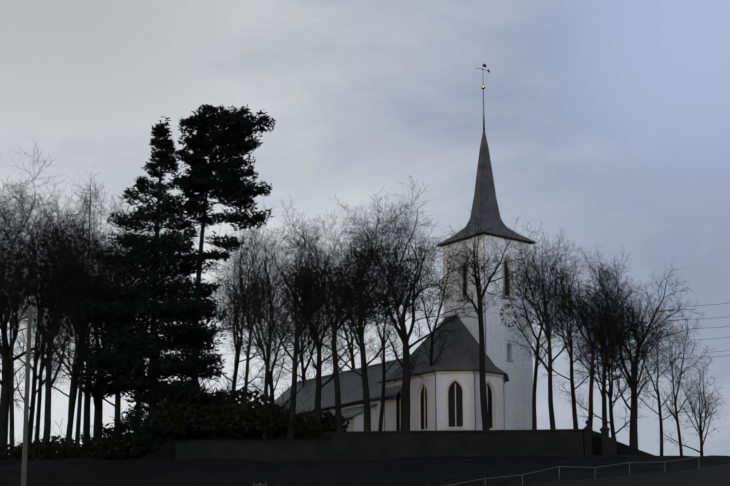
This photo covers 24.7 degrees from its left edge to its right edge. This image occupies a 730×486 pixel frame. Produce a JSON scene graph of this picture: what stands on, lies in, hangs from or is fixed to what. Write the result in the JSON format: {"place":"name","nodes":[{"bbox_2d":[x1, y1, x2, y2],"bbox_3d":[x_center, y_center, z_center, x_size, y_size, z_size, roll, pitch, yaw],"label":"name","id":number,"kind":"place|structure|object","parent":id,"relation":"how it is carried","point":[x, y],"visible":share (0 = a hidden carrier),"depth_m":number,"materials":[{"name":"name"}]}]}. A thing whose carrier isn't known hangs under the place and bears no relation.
{"place":"outdoors","nodes":[
{"label":"outdoors","id":0,"kind":"place"},
{"bbox_2d":[0,429,729,485],"bbox_3d":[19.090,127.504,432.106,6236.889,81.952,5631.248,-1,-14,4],"label":"terrain","id":1,"kind":"structure","parent":0,"point":[161,466],"depth_m":157.55,"materials":[{"name":"green plant"}]},
{"bbox_2d":[0,430,37,459],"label":"bush","id":2,"kind":"object","parent":1,"relation":"on","point":[6,452],"visible":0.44,"depth_m":174.36,"materials":[{"name":"green plant"}]},
{"bbox_2d":[21,306,31,485],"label":"utility pole","id":3,"kind":"object","parent":1,"relation":"on","point":[26,418],"visible":1,"depth_m":69.24,"materials":[{"name":"grey wood"}]},
{"bbox_2d":[15,440,41,458],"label":"understory","id":4,"kind":"object","parent":1,"relation":"on","point":[30,444],"visible":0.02,"depth_m":186.28,"materials":[{"name":"black plant"}]},
{"bbox_2d":[0,221,65,459],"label":"tree","id":5,"kind":"object","parent":1,"relation":"on","point":[11,383],"visible":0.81,"depth_m":177.44,"materials":[{"name":"black plant"}]},
{"bbox_2d":[0,186,82,364],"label":"tree","id":6,"kind":"object","parent":1,"relation":"on","point":[25,253],"visible":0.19,"depth_m":193.99,"materials":[{"name":"black plant"}]},
{"bbox_2d":[0,189,87,449],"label":"tree","id":7,"kind":"object","parent":1,"relation":"on","point":[32,404],"visible":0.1,"depth_m":192.13,"materials":[{"name":"black plant"}]},
{"bbox_2d":[5,415,82,459],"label":"understory","id":8,"kind":"object","parent":1,"relation":"on","point":[54,439],"visible":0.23,"depth_m":176.20,"materials":[{"name":"green plant"}]},
{"bbox_2d":[0,145,103,458],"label":"tree","id":9,"kind":"object","parent":1,"relation":"on","point":[4,403],"visible":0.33,"depth_m":181.74,"materials":[{"name":"black plant"}]},
{"bbox_2d":[27,438,82,459],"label":"shrub","id":10,"kind":"object","parent":1,"relation":"on","point":[40,449],"visible":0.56,"depth_m":173.17,"materials":[{"name":"green plant"}]},
{"bbox_2d":[4,176,108,438],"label":"tree","id":11,"kind":"object","parent":1,"relation":"on","point":[74,391],"visible":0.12,"depth_m":195.49,"materials":[{"name":"black plant"}]},
{"bbox_2d":[0,174,131,442],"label":"tree","id":12,"kind":"object","parent":1,"relation":"on","point":[47,416],"visible":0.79,"depth_m":180.00,"materials":[{"name":"black plant"}]},
{"bbox_2d":[16,202,117,441],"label":"tree","id":13,"kind":"object","parent":1,"relation":"on","point":[38,413],"visible":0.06,"depth_m":197.03,"materials":[{"name":"black plant"}]},
{"bbox_2d":[51,185,105,457],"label":"bare tree","id":14,"kind":"object","parent":1,"relation":"on","point":[78,418],"visible":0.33,"depth_m":182.01,"materials":[{"name":"black plant"}]},
{"bbox_2d":[15,196,160,444],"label":"tree","id":15,"kind":"object","parent":1,"relation":"on","point":[87,403],"visible":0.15,"depth_m":192.74,"materials":[{"name":"black plant"}]},
{"bbox_2d":[18,227,160,458],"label":"tree","id":16,"kind":"object","parent":1,"relation":"on","point":[70,404],"visible":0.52,"depth_m":178.53,"materials":[{"name":"black plant"}]},
{"bbox_2d":[20,166,160,437],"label":"tree","id":17,"kind":"object","parent":1,"relation":"on","point":[98,410],"visible":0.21,"depth_m":181.58,"materials":[{"name":"black plant"}]},
{"bbox_2d":[48,429,139,459],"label":"bush","id":18,"kind":"object","parent":1,"relation":"on","point":[89,453],"visible":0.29,"depth_m":172.23,"materials":[{"name":"green plant"}]},
{"bbox_2d":[86,434,138,459],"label":"shrub","id":19,"kind":"object","parent":1,"relation":"on","point":[109,453],"visible":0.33,"depth_m":172.11,"materials":[{"name":"green plant"}]},
{"bbox_2d":[52,197,186,436],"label":"tree","id":20,"kind":"object","parent":1,"relation":"on","point":[117,405],"visible":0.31,"depth_m":179.93,"materials":[{"name":"black plant"}]},
{"bbox_2d":[111,430,167,459],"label":"shrub","id":21,"kind":"object","parent":1,"relation":"on","point":[129,443],"visible":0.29,"depth_m":171.86,"materials":[{"name":"green plant"}]},
{"bbox_2d":[123,429,176,446],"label":"understory","id":22,"kind":"object","parent":1,"relation":"on","point":[130,433],"visible":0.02,"depth_m":177.19,"materials":[{"name":"black plant"}]},
{"bbox_2d":[70,116,230,454],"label":"tall fir","id":23,"kind":"object","parent":1,"relation":"on","point":[185,310],"visible":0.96,"depth_m":177.33,"materials":[{"name":"green plant"}]},
{"bbox_2d":[132,219,210,429],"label":"tree","id":24,"kind":"object","parent":1,"relation":"on","point":[169,279],"visible":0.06,"depth_m":198.06,"materials":[{"name":"black plant"}]},
{"bbox_2d":[136,377,211,437],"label":"understory","id":25,"kind":"object","parent":1,"relation":"on","point":[163,403],"visible":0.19,"depth_m":173.90,"materials":[{"name":"green plant"}]},
{"bbox_2d":[145,402,212,439],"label":"shrub","id":26,"kind":"object","parent":1,"relation":"on","point":[162,420],"visible":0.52,"depth_m":171.97,"materials":[{"name":"green plant"}]},
{"bbox_2d":[170,402,222,439],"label":"shrub","id":27,"kind":"object","parent":1,"relation":"on","point":[200,428],"visible":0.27,"depth_m":172.17,"materials":[{"name":"green plant"}]},
{"bbox_2d":[184,369,246,434],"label":"understory","id":28,"kind":"object","parent":1,"relation":"on","point":[208,403],"visible":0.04,"depth_m":176.01,"materials":[{"name":"black plant"}]},
{"bbox_2d":[190,376,240,435],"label":"understory","id":29,"kind":"object","parent":1,"relation":"on","point":[220,405],"visible":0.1,"depth_m":174.65,"materials":[{"name":"black plant"}]},
{"bbox_2d":[196,369,237,398],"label":"bush","id":30,"kind":"object","parent":1,"relation":"on","point":[219,382],"visible":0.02,"depth_m":180.82,"materials":[{"name":"black plant"}]},
{"bbox_2d":[185,393,249,438],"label":"shrub","id":31,"kind":"object","parent":1,"relation":"on","point":[217,408],"visible":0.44,"depth_m":171.78,"materials":[{"name":"green plant"}]},
{"bbox_2d":[171,104,275,385],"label":"tall pine","id":32,"kind":"object","parent":1,"relation":"on","point":[234,128],"visible":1,"depth_m":183.09,"materials":[{"name":"green plant"}]},
{"bbox_2d":[214,403,274,437],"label":"shrub","id":33,"kind":"object","parent":1,"relation":"on","point":[230,431],"visible":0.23,"depth_m":171.88,"materials":[{"name":"green plant"}]},
{"bbox_2d":[202,220,288,394],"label":"tree","id":34,"kind":"object","parent":1,"relation":"on","point":[235,335],"visible":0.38,"depth_m":189.20,"materials":[{"name":"black plant"}]},
{"bbox_2d":[213,378,295,439],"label":"understory","id":35,"kind":"object","parent":1,"relation":"on","point":[243,406],"visible":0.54,"depth_m":172.00,"materials":[{"name":"green plant"}]},
{"bbox_2d":[219,374,298,421],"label":"understory","id":36,"kind":"object","parent":1,"relation":"on","point":[256,397],"visible":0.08,"depth_m":179.24,"materials":[{"name":"black plant"}]},
{"bbox_2d":[210,203,308,438],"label":"tree","id":37,"kind":"object","parent":1,"relation":"on","point":[268,290],"visible":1,"depth_m":174.09,"materials":[{"name":"black plant"}]},
{"bbox_2d":[253,482,266,485],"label":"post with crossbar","id":38,"kind":"object","parent":1,"relation":"on","point":[260,484],"visible":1,"depth_m":82.80,"materials":[{"name":"grey wood"}]},
{"bbox_2d":[214,220,306,402],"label":"tree","id":39,"kind":"object","parent":1,"relation":"on","point":[247,362],"visible":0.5,"depth_m":179.05,"materials":[{"name":"black plant"}]},
{"bbox_2d":[203,223,328,405],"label":"tree","id":40,"kind":"object","parent":1,"relation":"on","point":[270,372],"visible":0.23,"depth_m":203.38,"materials":[{"name":"black plant"}]},
{"bbox_2d":[234,398,309,436],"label":"shrub","id":41,"kind":"object","parent":1,"relation":"on","point":[275,421],"visible":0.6,"depth_m":171.97,"materials":[{"name":"green plant"}]},
{"bbox_2d":[248,404,302,431],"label":"bush","id":42,"kind":"object","parent":1,"relation":"on","point":[286,413],"visible":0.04,"depth_m":178.07,"materials":[{"name":"black plant"}]},
{"bbox_2d":[283,397,312,431],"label":"understory","id":43,"kind":"object","parent":1,"relation":"on","point":[296,409],"visible":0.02,"depth_m":186.57,"materials":[{"name":"black plant"}]},
{"bbox_2d":[285,404,322,438],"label":"bush","id":44,"kind":"object","parent":1,"relation":"on","point":[305,428],"visible":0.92,"depth_m":172.51,"materials":[{"name":"green plant"}]},
{"bbox_2d":[250,206,377,439],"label":"tree","id":45,"kind":"object","parent":1,"relation":"on","point":[292,411],"visible":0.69,"depth_m":175.53,"materials":[{"name":"black plant"}]},
{"bbox_2d":[245,200,383,433],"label":"tree","id":46,"kind":"object","parent":1,"relation":"on","point":[319,387],"visible":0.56,"depth_m":177.33,"materials":[{"name":"black plant"}]},
{"bbox_2d":[264,221,368,386],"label":"tree","id":47,"kind":"object","parent":1,"relation":"on","point":[304,371],"visible":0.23,"depth_m":209.16,"materials":[{"name":"black plant"}]},
{"bbox_2d":[309,407,352,431],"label":"bush","id":48,"kind":"object","parent":1,"relation":"on","point":[325,422],"visible":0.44,"depth_m":179.25,"materials":[{"name":"green plant"}]},
{"bbox_2d":[275,226,393,370],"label":"tree","id":49,"kind":"object","parent":1,"relation":"on","point":[353,364],"visible":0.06,"depth_m":216.52,"materials":[{"name":"black plant"}]},
{"bbox_2d":[302,398,383,430],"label":"nave walls","id":50,"kind":"structure","parent":1,"relation":"on","point":[373,401],"depth_m":186.57,"materials":[{"name":"white paint"}]},
{"bbox_2d":[275,360,402,413],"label":"roof","id":51,"kind":"structure","parent":50,"relation":"on","point":[351,388],"depth_m":195.22,"materials":[{"name":"grey tile"}]},
{"bbox_2d":[298,314,457,382],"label":"ridge caps","id":52,"kind":"object","parent":51,"relation":"on","point":[367,366],"visible":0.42,"depth_m":198.61,"materials":[{"name":"tile"}]},
{"bbox_2d":[281,193,413,431],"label":"tree","id":53,"kind":"object","parent":1,"relation":"on","point":[338,418],"visible":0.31,"depth_m":175.27,"materials":[{"name":"black plant"}]},
{"bbox_2d":[289,215,411,431],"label":"tree","id":54,"kind":"object","parent":1,"relation":"on","point":[366,398],"visible":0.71,"depth_m":173.16,"materials":[{"name":"black plant"}]},
{"bbox_2d":[329,416,374,431],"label":"annex walls","id":55,"kind":"structure","parent":1,"relation":"on","point":[356,423],"depth_m":184.22,"materials":[{"name":"white paint"}]},
{"bbox_2d":[330,403,377,420],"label":"annex roof","id":56,"kind":"structure","parent":55,"relation":"on","point":[354,411],"depth_m":185.79,"materials":[{"name":"grey tile"}]},
{"bbox_2d":[357,406,374,417],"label":"annex gables","id":57,"kind":"object","parent":55,"relation":"on","point":[372,413],"visible":0.12,"depth_m":185.55,"materials":[{"name":"white paint"}]},
{"bbox_2d":[346,231,412,430],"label":"tree","id":58,"kind":"object","parent":1,"relation":"on","point":[380,426],"visible":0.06,"depth_m":178.99,"materials":[{"name":"brown plant"}]},
{"bbox_2d":[175,430,616,461],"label":"churchyard wall","id":59,"kind":"structure","parent":1,"relation":"on","point":[376,445],"depth_m":167.63,"materials":[{"name":"stone"}]},
{"bbox_2d":[318,175,494,431],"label":"tree","id":60,"kind":"object","parent":1,"relation":"on","point":[401,289],"visible":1,"depth_m":170.98,"materials":[{"name":"black plant"}]},
{"bbox_2d":[399,224,480,365],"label":"tree","id":61,"kind":"object","parent":1,"relation":"on","point":[433,341],"visible":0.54,"depth_m":182.37,"materials":[{"name":"brown plant"}]},
{"bbox_2d":[385,369,504,430],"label":"choir walls","id":62,"kind":"structure","parent":1,"relation":"on","point":[443,381],"depth_m":179.64,"materials":[{"name":"white paint"}]},
{"bbox_2d":[378,317,506,381],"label":"roof","id":63,"kind":"structure","parent":62,"relation":"on","point":[463,354],"depth_m":182.73,"materials":[{"name":"grey tile"}]},
{"bbox_2d":[377,370,508,382],"bbox_3d":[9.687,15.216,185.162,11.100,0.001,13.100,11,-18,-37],"label":"gutter","id":64,"kind":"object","parent":62,"relation":"attached to","point":[506,377],"depth_m":181.11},
{"bbox_2d":[385,370,504,384],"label":"cornice","id":65,"kind":"structure","parent":62,"relation":"attached to","point":[453,372],"depth_m":180.42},
{"bbox_2d":[393,379,504,430],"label":"window surrounds","id":66,"kind":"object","parent":62,"relation":"in","point":[423,383],"depth_m":179.65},
{"bbox_2d":[396,381,491,430],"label":"windows","id":67,"kind":"structure","parent":66,"relation":"in","point":[459,406],"depth_m":179.58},
{"bbox_2d":[400,384,487,428],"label":"window mullions","id":68,"kind":"object","parent":66,"relation":"attached to","point":[455,404],"visible":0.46,"depth_m":180.39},
{"bbox_2d":[438,210,534,430],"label":"tree","id":69,"kind":"object","parent":1,"relation":"on","point":[483,398],"visible":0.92,"depth_m":175.07,"materials":[{"name":"brown plant"}]},
{"bbox_2d":[443,234,532,429],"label":"tower walls","id":70,"kind":"structure","parent":1,"relation":"on","point":[518,388],"depth_m":191.75,"materials":[{"name":"white paint"}]},
{"bbox_2d":[456,253,515,361],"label":"window frames","id":71,"kind":"structure","parent":70,"relation":"attached to","point":[508,298],"depth_m":193.12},
{"bbox_2d":[441,232,530,246],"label":"roof eave","id":72,"kind":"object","parent":70,"relation":"attached to","point":[486,234],"depth_m":194.78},
{"bbox_2d":[464,259,507,296],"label":"dark tower openings","id":73,"kind":"object","parent":70,"relation":"in","point":[504,276],"visible":0.06,"depth_m":194.30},
{"bbox_2d":[462,266,509,296],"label":"louvers","id":74,"kind":"object","parent":70,"relation":"in","point":[504,278],"visible":0.19,"depth_m":193.84,"materials":[{"name":"wood"}]},
{"bbox_2d":[438,131,536,244],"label":"spire roof","id":75,"kind":"structure","parent":70,"relation":"on","point":[485,203],"depth_m":197.27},
{"bbox_2d":[483,89,484,130],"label":"spire lead tip","id":76,"kind":"object","parent":75,"relation":"on","point":[483,113],"visible":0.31,"depth_m":201.22,"materials":[{"name":"grey metal"}]},
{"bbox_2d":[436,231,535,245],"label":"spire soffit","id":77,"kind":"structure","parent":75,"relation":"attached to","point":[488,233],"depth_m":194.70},
{"bbox_2d":[500,304,516,326],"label":"clock numerals","id":78,"kind":"object","parent":70,"relation":"attached to","point":[503,317],"visible":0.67,"depth_m":192.15,"materials":[{"name":"black"}]},
{"bbox_2d":[503,308,513,322],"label":"clock face","id":79,"kind":"object","parent":70,"relation":"attached to","point":[509,319],"visible":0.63,"depth_m":192.24},
{"bbox_2d":[501,305,515,325],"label":"clock ring","id":80,"kind":"object","parent":70,"relation":"attached to","point":[503,308],"visible":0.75,"depth_m":191.99,"materials":[{"name":"white metal"}]},
{"bbox_2d":[490,228,585,429],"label":"tree","id":81,"kind":"object","parent":1,"relation":"on","point":[534,420],"visible":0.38,"depth_m":179.96,"materials":[{"name":"brown plant"}]},
{"bbox_2d":[501,222,609,429],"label":"tree","id":82,"kind":"object","parent":1,"relation":"on","point":[535,282],"visible":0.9,"depth_m":174.61,"materials":[{"name":"brown plant"}]},
{"bbox_2d":[517,236,606,428],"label":"tree","id":83,"kind":"object","parent":1,"relation":"on","point":[574,409],"visible":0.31,"depth_m":179.41,"materials":[{"name":"brown plant"}]},
{"bbox_2d":[446,457,698,485],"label":"path railing","id":84,"kind":"object","parent":1,"relation":"on","point":[568,466],"visible":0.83,"depth_m":142.26,"materials":[{"name":"grey metal"}]},
{"bbox_2d":[530,253,629,427],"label":"tree","id":85,"kind":"object","parent":1,"relation":"on","point":[590,410],"visible":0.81,"depth_m":173.73,"materials":[{"name":"brown plant"}]},
{"bbox_2d":[583,420,592,454],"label":"gate post","id":86,"kind":"object","parent":1,"relation":"on","point":[588,429],"visible":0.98,"depth_m":166.48,"materials":[{"name":"stone"}]},
{"bbox_2d":[558,243,643,426],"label":"tree","id":87,"kind":"object","parent":1,"relation":"on","point":[604,398],"visible":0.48,"depth_m":174.87,"materials":[{"name":"brown plant"}]},
{"bbox_2d":[555,260,649,436],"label":"tree","id":88,"kind":"object","parent":1,"relation":"on","point":[611,422],"visible":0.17,"depth_m":208.21,"materials":[{"name":"brown plant"}]},
{"bbox_2d":[600,420,609,454],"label":"gate post","id":89,"kind":"object","parent":1,"relation":"on","point":[605,430],"visible":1,"depth_m":166.37,"materials":[{"name":"stone"}]},
{"bbox_2d":[550,244,700,448],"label":"tree","id":90,"kind":"object","parent":1,"relation":"on","point":[631,380],"visible":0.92,"depth_m":173.74,"materials":[{"name":"black plant"}]},
{"bbox_2d":[592,304,701,455],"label":"tree","id":91,"kind":"object","parent":1,"relation":"on","point":[656,390],"visible":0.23,"depth_m":179.34,"materials":[{"name":"brown plant"}]},
{"bbox_2d":[647,312,714,455],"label":"tree","id":92,"kind":"object","parent":1,"relation":"on","point":[676,407],"visible":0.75,"depth_m":199.71,"materials":[{"name":"brown plant"}]},
{"bbox_2d":[651,355,726,455],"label":"tree","id":93,"kind":"object","parent":1,"relation":"on","point":[700,416],"visible":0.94,"depth_m":176.34,"materials":[{"name":"brown plant"}]},
{"bbox_2d":[0,0,729,455],"label":"sky","id":94,"kind":"structure","parent":0,"point":[607,122],"materials":[{"name":"grey"}]},
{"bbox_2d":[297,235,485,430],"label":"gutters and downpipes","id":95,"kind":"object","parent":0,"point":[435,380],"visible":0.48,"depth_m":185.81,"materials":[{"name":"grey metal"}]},
{"bbox_2d":[670,303,729,358],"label":"power lines","id":96,"kind":"object","parent":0,"point":[700,328],"visible":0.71,"depth_m":208.87,"materials":[{"name":"grey metal"}]}
]}

